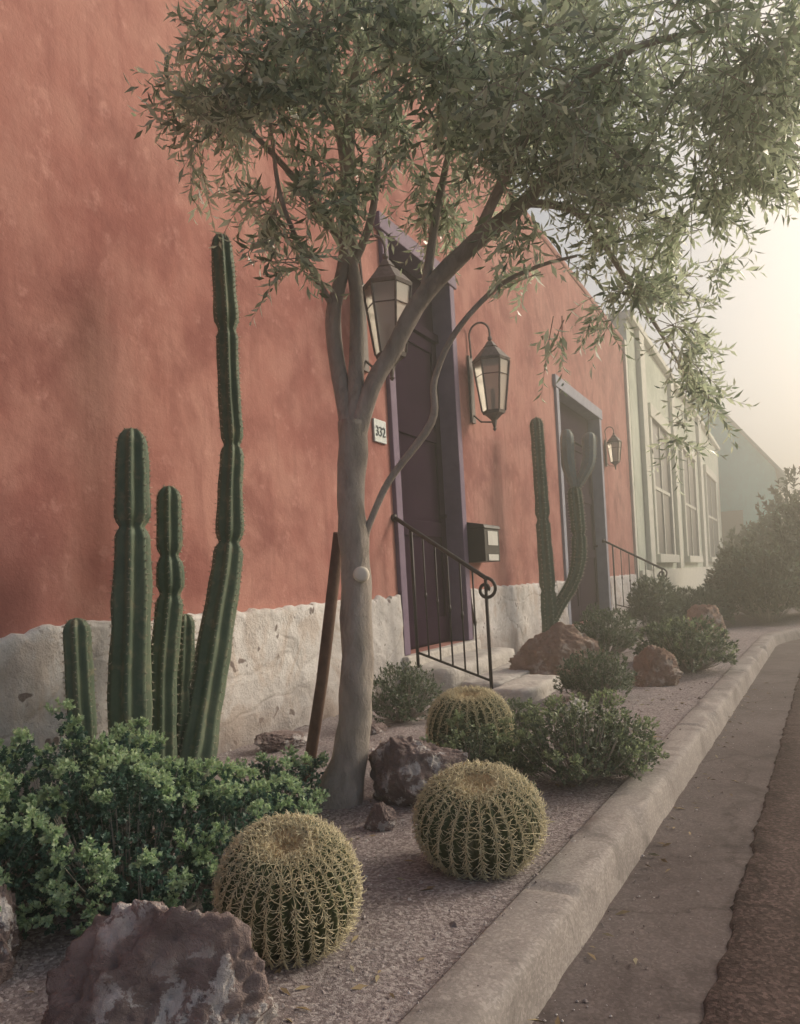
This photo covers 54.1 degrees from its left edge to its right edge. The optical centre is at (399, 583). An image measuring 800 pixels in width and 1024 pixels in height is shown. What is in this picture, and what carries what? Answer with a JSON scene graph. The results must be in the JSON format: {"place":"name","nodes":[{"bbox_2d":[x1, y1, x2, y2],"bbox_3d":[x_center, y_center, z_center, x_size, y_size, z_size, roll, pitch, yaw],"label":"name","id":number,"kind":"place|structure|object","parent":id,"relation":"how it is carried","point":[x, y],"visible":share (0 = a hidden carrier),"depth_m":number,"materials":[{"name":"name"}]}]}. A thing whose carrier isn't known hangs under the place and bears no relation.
{"place":"outdoors","nodes":[
{"label":"outdoors","id":0,"kind":"place"},
{"bbox_2d":[0,596,799,1023],"bbox_3d":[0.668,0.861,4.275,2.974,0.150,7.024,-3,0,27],"label":"gravel","id":1,"kind":"structure","parent":0,"point":[390,1019],"depth_m":2.17,"materials":[{"name":"grey gravel"}]},
{"bbox_2d":[0,877,21,985],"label":"rock","id":2,"kind":"object","parent":1,"relation":"on","point":[10,942],"visible":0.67,"depth_m":1.82,"materials":[{"name":"brown stone"}]},
{"bbox_2d":[60,618,99,826],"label":"column cactus","id":3,"kind":"object","parent":1,"relation":"on","point":[79,686],"depth_m":2.96,"materials":[{"name":"green plant"}]},
{"bbox_2d":[104,427,154,810],"bbox_3d":[-1.108,0.158,3.226,0.202,1.645,0.284,-3,0,27],"label":"column cactus","id":4,"kind":"object","parent":1,"relation":"on","point":[129,685],"depth_m":3.20,"materials":[{"name":"green plant"}]},
{"bbox_2d":[0,696,317,939],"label":"desert shrub","id":5,"kind":"object","parent":1,"relation":"on","point":[70,849],"visible":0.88,"depth_m":2.15,"materials":[{"name":"green plant"}]},
{"bbox_2d":[41,899,278,1023],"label":"rock","id":6,"kind":"object","parent":1,"relation":"on","point":[136,961],"visible":1,"depth_m":1.45,"materials":[{"name":"stone"}]},
{"bbox_2d":[151,485,196,796],"bbox_3d":[-1.012,0.267,3.454,0.189,1.418,0.335,-3,0,27],"label":"column cactus","id":7,"kind":"object","parent":1,"relation":"on","point":[173,640],"depth_m":3.41,"materials":[{"name":"green plant"}]},
{"bbox_2d":[0,594,405,800],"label":"stone base","id":8,"kind":"object","parent":1,"relation":"on","point":[272,677],"visible":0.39,"depth_m":4.50,"materials":[{"name":"grey stone"}]},
{"bbox_2d":[177,233,246,792],"bbox_3d":[-0.906,-0.372,3.652,0.216,2.729,0.662,-3,0,27],"label":"column cactus","id":9,"kind":"object","parent":1,"relation":"on","point":[213,652],"depth_m":3.78,"materials":[{"name":"green plant"}]},
{"bbox_2d":[218,744,330,820],"bbox_3d":[-0.474,0.756,2.995,0.431,0.251,0.530,-3,0,-14],"label":"desert shrub","id":10,"kind":"object","parent":1,"relation":"on","point":[291,763],"visible":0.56,"depth_m":2.94,"materials":[{"name":"green plant"}]},
{"bbox_2d":[254,729,319,753],"bbox_3d":[-0.641,0.894,4.336,0.207,0.166,0.428,10,6,42],"label":"rock","id":11,"kind":"object","parent":1,"relation":"on","point":[273,741],"visible":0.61,"depth_m":4.24,"materials":[{"name":"stone"}]},
{"bbox_2d":[210,809,366,970],"bbox_3d":[-0.268,0.735,1.894,0.378,0.318,0.377,11,24,26],"label":"golden barrel cactus","id":12,"kind":"object","parent":1,"relation":"on","point":[284,890],"visible":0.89,"depth_m":1.78,"materials":[{"name":"plant"}]},
{"bbox_2d":[301,532,340,781],"bbox_3d":[-0.339,0.385,3.378,0.059,1.188,0.476,-3,0,-36],"label":"tree stake","id":13,"kind":"object","parent":1,"relation":"on","point":[334,574],"visible":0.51,"depth_m":3.32,"materials":[{"name":"brown wood"}]},
{"bbox_2d":[370,722,386,735],"bbox_3d":[-0.176,0.856,4.486,0.204,0.148,0.196,6,8,-8],"label":"rock","id":14,"kind":"object","parent":1,"relation":"on","point":[378,728],"visible":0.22,"depth_m":4.45,"materials":[{"name":"stone"}]},
{"bbox_2d":[364,802,396,831],"bbox_3d":[-0.069,0.857,2.796,0.123,0.162,0.088,2,-1,15],"label":"rock","id":15,"kind":"object","parent":1,"relation":"on","point":[381,816],"visible":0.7,"depth_m":2.77,"materials":[{"name":"brown stone"}]},
{"bbox_2d":[27,682,769,1023],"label":"leaf litter","id":16,"kind":"object","parent":1,"relation":"on","point":[361,986],"visible":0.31,"depth_m":2.10,"materials":[{"name":"brown plant"}]},
{"bbox_2d":[372,659,444,722],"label":"desert shrub","id":17,"kind":"object","parent":1,"relation":"on","point":[404,703],"visible":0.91,"depth_m":4.80,"materials":[{"name":"green plant"}]},
{"bbox_2d":[368,735,467,807],"bbox_3d":[0.061,0.815,3.083,0.299,0.466,0.356,-3,0,-40],"label":"rock","id":18,"kind":"object","parent":1,"relation":"on","point":[403,768],"visible":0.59,"depth_m":2.99,"materials":[{"name":"stone"}]},
{"bbox_2d":[123,0,799,808],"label":"olive tree","id":19,"kind":"object","parent":1,"relation":"on","point":[597,164],"visible":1,"depth_m":2.82,"materials":[{"name":"green plant"}]},
{"bbox_2d":[424,684,514,761],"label":"golden barrel cactus","id":20,"kind":"object","parent":1,"relation":"on","point":[478,704],"visible":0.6,"depth_m":3.46,"materials":[{"name":"plant"}]},
{"bbox_2d":[410,757,549,881],"bbox_3d":[0.242,0.714,2.390,0.434,0.299,0.430,5,19,26],"label":"golden barrel cactus","id":21,"kind":"object","parent":1,"relation":"on","point":[482,820],"visible":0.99,"depth_m":2.27,"materials":[{"name":"plant"}]},
{"bbox_2d":[419,709,549,774],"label":"desert shrub","id":22,"kind":"object","parent":1,"relation":"on","point":[454,742],"visible":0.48,"depth_m":3.30,"materials":[{"name":"green plant"}]},
{"bbox_2d":[407,647,562,703],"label":"stone steps","id":23,"kind":"structure","parent":1,"relation":"on","point":[523,685],"depth_m":6.08,"materials":[{"name":"grey stone"}]},
{"bbox_2d":[402,639,480,668],"bbox_3d":[0.280,0.617,7.007,0.340,0.097,1.620,-3,0,27],"label":"threshold","id":24,"kind":"object","parent":23,"relation":"on","point":[457,648],"visible":0.43,"depth_m":6.85,"materials":[{"name":"stone"}]},
{"bbox_2d":[391,514,496,689],"bbox_3d":[0.342,0.166,6.013,0.934,1.490,0.066,-3,0,37],"label":"iron handrail","id":25,"kind":"object","parent":23,"relation":"on","point":[472,569],"visible":0.98,"depth_m":5.98,"materials":[{"name":"black metal"}]},
{"bbox_2d":[471,580,568,653],"bbox_3d":[1.513,0.435,9.254,0.060,0.901,3.590,-3,0,27],"label":"stone base","id":26,"kind":"object","parent":1,"relation":"on","point":[515,618],"visible":0.48,"depth_m":8.70,"materials":[{"name":"beige stone"}]},
{"bbox_2d":[507,697,544,730],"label":"desert shrub","id":27,"kind":"object","parent":1,"relation":"on","point":[517,717],"visible":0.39,"depth_m":4.30,"materials":[{"name":"green plant"}]},
{"bbox_2d":[508,622,602,676],"bbox_3d":[1.292,0.681,6.590,0.757,0.735,0.622,8,-2,9],"label":"rock","id":28,"kind":"object","parent":1,"relation":"on","point":[544,653],"visible":0.5,"depth_m":6.44,"materials":[{"name":"brown stone"}]},
{"bbox_2d":[528,417,588,631],"bbox_3d":[1.812,-0.536,8.892,0.642,2.728,0.302,-3,0,-9],"label":"branching cactus","id":29,"kind":"object","parent":1,"relation":"on","point":[553,605],"visible":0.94,"depth_m":8.83,"materials":[{"name":"green plant"}]},
{"bbox_2d":[559,429,597,488],"bbox_3d":[2.034,-1.417,8.905,0.449,0.705,0.207,-3,0,6],"label":"cactus arm","id":30,"kind":"object","parent":29,"relation":"on","point":[568,446],"visible":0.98,"depth_m":8.86},
{"bbox_2d":[554,697,589,715],"bbox_3d":[1.063,0.795,4.811,0.237,0.200,0.168,-3,0,12],"label":"rock","id":31,"kind":"object","parent":1,"relation":"on","point":[568,703],"visible":0.14,"depth_m":4.78,"materials":[{"name":"stone"}]},
{"bbox_2d":[497,687,669,785],"bbox_3d":[0.736,0.624,3.257,0.680,0.381,0.719,-3,0,27],"label":"desert shrub","id":32,"kind":"object","parent":1,"relation":"on","point":[610,749],"visible":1,"depth_m":3.17,"materials":[{"name":"green plant"}]},
{"bbox_2d":[552,648,637,698],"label":"desert shrub","id":33,"kind":"object","parent":1,"relation":"on","point":[606,676],"visible":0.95,"depth_m":5.26,"materials":[{"name":"green plant"}]},
{"bbox_2d":[574,602,642,657],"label":"desert shrub","id":34,"kind":"object","parent":1,"relation":"on","point":[606,638],"visible":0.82,"depth_m":7.79,"materials":[{"name":"green plant"}]},
{"bbox_2d":[580,616,645,634],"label":"stone steps","id":35,"kind":"structure","parent":1,"relation":"on","point":[637,629],"depth_m":11.19,"materials":[{"name":"stone"}]},
{"bbox_2d":[610,574,637,616],"bbox_3d":[4.239,0.277,14.681,0.062,0.914,2.780,-3,0,27],"label":"stone base","id":36,"kind":"object","parent":1,"relation":"on","point":[626,588],"visible":0.44,"depth_m":14.22,"materials":[{"name":"beige stone"}]},
{"bbox_2d":[602,539,667,612],"bbox_3d":[3.880,-0.032,12.912,1.060,1.490,0.065,-3,0,35],"label":"iron handrail","id":37,"kind":"object","parent":1,"relation":"on","point":[636,556],"visible":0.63,"depth_m":13.02,"materials":[{"name":"black metal"}]},
{"bbox_2d":[632,645,683,686],"bbox_3d":[1.934,0.683,5.921,0.341,0.450,0.352,2,-5,-25],"label":"rock","id":38,"kind":"object","parent":1,"relation":"on","point":[654,666],"visible":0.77,"depth_m":5.84,"materials":[{"name":"brown stone"}]},
{"bbox_2d":[622,573,735,631],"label":"desert shrub","id":39,"kind":"object","parent":1,"relation":"on","point":[648,603],"visible":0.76,"depth_m":10.72,"materials":[{"name":"green plant"}]},
{"bbox_2d":[632,614,738,673],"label":"desert shrub","id":40,"kind":"object","parent":1,"relation":"on","point":[687,646],"visible":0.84,"depth_m":6.41,"materials":[{"name":"green plant"}]},
{"bbox_2d":[686,604,725,644],"bbox_3d":[3.385,0.555,8.724,0.443,0.684,0.638,-7,-5,15],"label":"rock","id":41,"kind":"object","parent":1,"relation":"on","point":[704,610],"visible":0.3,"depth_m":8.55,"materials":[{"name":"brown stone"}]},
{"bbox_2d":[701,492,799,621],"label":"street bush","id":42,"kind":"object","parent":1,"relation":"on","point":[762,579],"visible":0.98,"depth_m":11.34,"materials":[{"name":"green plant"}]},
{"bbox_2d":[712,464,799,574],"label":"street bush","id":43,"kind":"object","parent":1,"relation":"on","point":[755,530],"visible":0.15,"depth_m":16.93,"materials":[{"name":"green plant"}]},
{"bbox_2d":[371,0,799,501],"label":"sky","id":44,"kind":"structure","parent":0,"point":[762,316],"materials":[{"name":"white"}]},
{"bbox_2d":[700,673,799,1023],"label":"road","id":45,"kind":"structure","parent":0,"point":[758,973],"depth_m":2.13,"materials":[{"name":"asphalt"}]},
{"label":"ground","id":46,"kind":"structure","parent":0,"visible":0},
{"bbox_2d":[0,0,634,683],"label":"walls","id":47,"kind":"structure","parent":46,"relation":"on","point":[108,330],"depth_m":4.13,"materials":[{"name":"paint"}]},
{"bbox_2d":[372,418,386,444],"bbox_3d":[-0.157,-1.193,6.135,0.022,0.180,0.200,-3,0,27],"label":"house number sign","id":48,"kind":"object","parent":47,"relation":"attached to","point":[379,431],"visible":1,"depth_m":6.12,"materials":[{"name":"ceramic"}]},
{"bbox_2d":[359,234,412,380],"bbox_3d":[-0.112,-2.078,5.867,0.437,1.121,0.338,-3,0,10],"label":"wall lantern","id":49,"kind":"object","parent":47,"relation":"attached to","point":[387,291],"depth_m":5.76,"materials":[{"name":"metal"}]},
{"bbox_2d":[374,211,472,655],"bbox_3d":[0.171,-1.212,7.010,0.267,3.560,1.600,-3,0,27],"label":"door frame","id":50,"kind":"object","parent":47,"relation":"attached to","point":[443,314],"visible":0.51,"depth_m":7.54,"materials":[{"name":"purple wood"}]},
{"bbox_2d":[389,258,450,649],"bbox_3d":[0.119,-1.138,7.039,0.120,3.420,1.280,-3,0,27],"label":"door","id":51,"kind":"structure","parent":50,"relation":"attached to","point":[422,485],"depth_m":7.22,"materials":[{"name":"paint"}]},
{"bbox_2d":[467,522,499,562],"bbox_3d":[0.830,-0.416,7.799,0.211,0.399,0.460,-3,0,27],"label":"mailbox","id":52,"kind":"object","parent":47,"relation":"attached to","point":[483,543],"visible":0.88,"depth_m":7.63,"materials":[{"name":"black paint"}]},
{"bbox_2d":[467,322,509,430],"bbox_3d":[0.899,-2.094,7.877,0.437,1.121,0.338,-3,0,10],"label":"wall lantern","id":53,"kind":"object","parent":47,"relation":"attached to","point":[489,365],"depth_m":7.80,"materials":[{"name":"metal"}]},
{"bbox_2d":[374,14,622,340],"bbox_3d":[-0.748,-4.616,5.955,0.575,0.098,22.200,-3,0,27],"label":"parapet cap","id":54,"kind":"object","parent":47,"relation":"on","point":[563,263],"visible":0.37,"depth_m":11.90,"materials":[{"name":"paint"}]},
{"bbox_2d":[552,374,611,624],"bbox_3d":[2.786,-1.172,12.196,0.267,3.530,2.950,-3,0,27],"label":"door frame","id":55,"kind":"object","parent":47,"relation":"attached to","point":[581,405],"visible":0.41,"depth_m":13.30,"materials":[{"name":"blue wood"}]},
{"bbox_2d":[559,401,599,623],"bbox_3d":[2.734,-1.084,12.225,0.120,3.360,2.570,-3,0,27],"label":"door","id":56,"kind":"structure","parent":55,"relation":"attached to","point":[586,594],"depth_m":12.72,"materials":[{"name":"paint"}]},
{"bbox_2d":[604,427,621,469],"bbox_3d":[3.725,-2.373,13.672,0.297,0.762,0.230,-3,0,10],"label":"wall lantern","id":57,"kind":"object","parent":47,"relation":"attached to","point":[613,444],"depth_m":13.63,"materials":[{"name":"metal"}]},
{"bbox_2d":[622,339,639,584],"bbox_3d":[4.484,-2.109,15.922,0.500,5.610,0.218,-3,0,27],"label":"corner quoin","id":58,"kind":"object","parent":47,"relation":"attached to","point":[630,449],"visible":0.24,"depth_m":15.73,"materials":[{"name":"beige paint"}]},
{"bbox_2d":[397,627,799,1023],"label":"kerb","id":59,"kind":"structure","parent":46,"relation":"on","point":[529,950],"depth_m":2.16,"materials":[{"name":"concrete"}]},
{"bbox_2d":[532,639,799,1023],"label":"gutter","id":60,"kind":"object","parent":46,"relation":"on","point":[685,977],"visible":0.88,"depth_m":2.35,"materials":[{"name":"concrete"}]},
{"bbox_2d":[611,318,722,582],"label":"walls","id":61,"kind":"structure","parent":46,"relation":"on","point":[655,375],"depth_m":18.48,"materials":[{"name":"paint"}]},
{"bbox_2d":[606,309,719,604],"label":"trim","id":62,"kind":"structure","parent":61,"relation":"attached to","point":[680,575],"depth_m":20.26,"materials":[{"name":"beige paint"}]},
{"bbox_2d":[652,422,717,556],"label":"windows","id":63,"kind":"structure","parent":62,"relation":"attached to","point":[666,506],"depth_m":20.13,"materials":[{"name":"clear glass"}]},
{"bbox_2d":[656,427,716,556],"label":"sashes","id":64,"kind":"object","parent":62,"relation":"on","point":[661,490],"visible":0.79,"depth_m":19.87,"materials":[{"name":"white wood"}]},
{"bbox_2d":[693,399,780,536],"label":"walls","id":65,"kind":"structure","parent":46,"relation":"on","point":[747,472],"depth_m":36.62,"materials":[{"name":"teal paint"}]},
{"bbox_2d":[721,510,743,548],"bbox_3d":[15.532,-2.220,36.867,1.200,2.400,0.060,-3,0,27],"label":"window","id":66,"kind":"structure","parent":65,"relation":"attached to","point":[730,520],"depth_m":36.81,"materials":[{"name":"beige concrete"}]},
{"bbox_2d":[690,390,786,493],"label":"roof","id":67,"kind":"structure","parent":65,"relation":"on","point":[780,472],"depth_m":36.23,"materials":[{"name":"grey"}]}
]}

